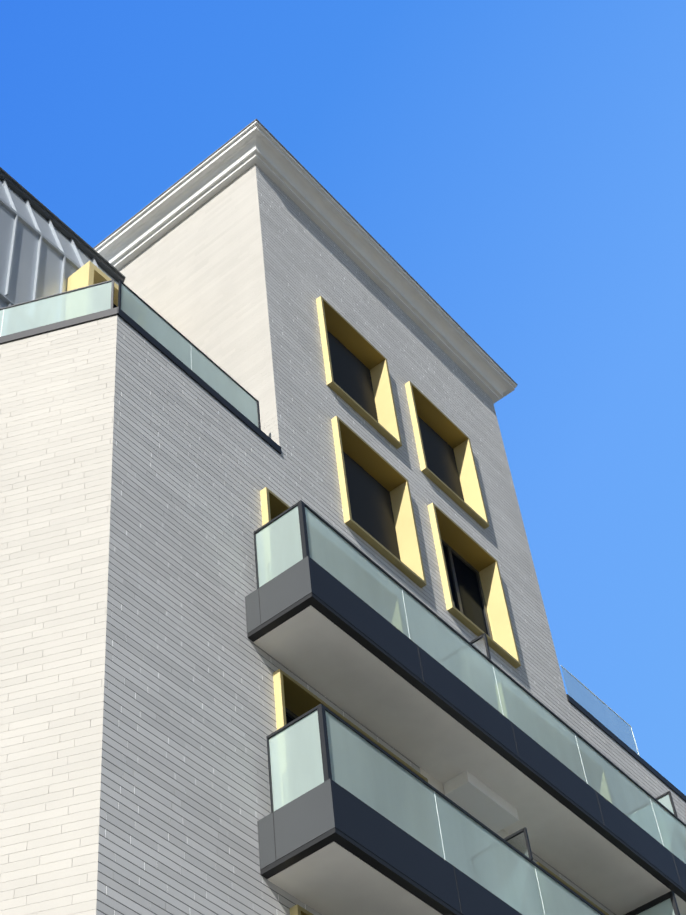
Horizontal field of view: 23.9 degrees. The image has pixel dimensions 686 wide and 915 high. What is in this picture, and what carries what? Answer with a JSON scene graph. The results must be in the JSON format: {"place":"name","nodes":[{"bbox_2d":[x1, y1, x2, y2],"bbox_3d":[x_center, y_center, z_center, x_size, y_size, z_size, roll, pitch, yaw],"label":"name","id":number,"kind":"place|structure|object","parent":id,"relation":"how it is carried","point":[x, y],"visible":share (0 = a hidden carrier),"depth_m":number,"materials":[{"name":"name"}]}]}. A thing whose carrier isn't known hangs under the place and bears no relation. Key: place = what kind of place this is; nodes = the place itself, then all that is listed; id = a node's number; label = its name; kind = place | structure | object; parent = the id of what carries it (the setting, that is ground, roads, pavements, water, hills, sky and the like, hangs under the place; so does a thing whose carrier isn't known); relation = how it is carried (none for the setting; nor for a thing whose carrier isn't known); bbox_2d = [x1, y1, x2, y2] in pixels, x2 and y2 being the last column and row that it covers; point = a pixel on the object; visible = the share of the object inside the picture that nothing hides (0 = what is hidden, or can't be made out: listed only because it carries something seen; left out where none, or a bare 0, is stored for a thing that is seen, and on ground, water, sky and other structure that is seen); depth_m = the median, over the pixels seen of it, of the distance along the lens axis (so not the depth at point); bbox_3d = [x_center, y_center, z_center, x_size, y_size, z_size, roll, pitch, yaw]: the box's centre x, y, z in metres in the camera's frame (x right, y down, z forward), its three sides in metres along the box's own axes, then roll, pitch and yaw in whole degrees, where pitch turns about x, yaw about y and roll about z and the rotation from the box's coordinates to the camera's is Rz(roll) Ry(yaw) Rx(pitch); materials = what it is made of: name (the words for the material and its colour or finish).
{"place":"outdoors","nodes":[
{"label":"outdoors","id":0,"kind":"place"},
{"bbox_2d":[0,0,685,794],"label":"sky","id":1,"kind":"structure","parent":0,"point":[523,162],"materials":[{"name":"blue"}]},
{"label":"ground","id":2,"kind":"structure","parent":0,"visible":0},
{"bbox_2d":[0,164,685,914],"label":"brick walls","id":3,"kind":"structure","parent":2,"relation":"on","point":[138,666],"depth_m":17.29,"materials":[{"name":"grey brick"}]},
{"bbox_2d":[0,167,124,307],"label":"roof","id":4,"kind":"structure","parent":3,"relation":"on","point":[45,251],"depth_m":24.15,"materials":[{"name":"grey metal"}]},
{"bbox_2d":[66,261,118,307],"bbox_3d":[-3.512,-1.948,23.965,0.480,1.630,1.210,-34,-54,21],"label":"window frame","id":5,"kind":"object","parent":4,"relation":"attached to","point":[88,273],"visible":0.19,"depth_m":24.14,"materials":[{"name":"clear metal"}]},
{"bbox_2d":[93,119,517,403],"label":"tower cornice","id":6,"kind":"structure","parent":3,"relation":"on","point":[269,155],"depth_m":27.05,"materials":[{"name":"paint"}]},
{"bbox_2d":[0,279,685,914],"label":"glass balustrades","id":7,"kind":"object","parent":3,"relation":"attached to","point":[314,747],"visible":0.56,"depth_m":18.36,"materials":[{"name":"clear glass"}]},
{"bbox_2d":[0,307,685,801],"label":"terrace parapets","id":8,"kind":"object","parent":3,"relation":"attached to","point":[174,359],"visible":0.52,"depth_m":19.66,"materials":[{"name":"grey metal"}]},
{"bbox_2d":[285,330,492,723],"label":"window","id":9,"kind":"structure","parent":3,"relation":"attached to","point":[371,506],"depth_m":24.18,"materials":[{"name":"black glass"}]},
{"bbox_2d":[260,296,608,914],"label":"window frames","id":10,"kind":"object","parent":3,"relation":"attached to","point":[294,696],"depth_m":23.66,"materials":[{"name":"gold metal"}]},
{"bbox_2d":[420,767,509,838],"bbox_3d":[3.157,7.141,18.606,0.004,5.400,6.470,-34,-54,21],"label":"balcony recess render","id":11,"kind":"object","parent":3,"relation":"attached to","point":[438,786],"visible":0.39,"depth_m":19.00,"materials":[{"name":"white paint"}]},
{"bbox_2d":[245,556,685,914],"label":"balconies","id":12,"kind":"structure","parent":3,"relation":"attached to","point":[329,847],"depth_m":17.86,"materials":[{"name":"black"}]}
]}

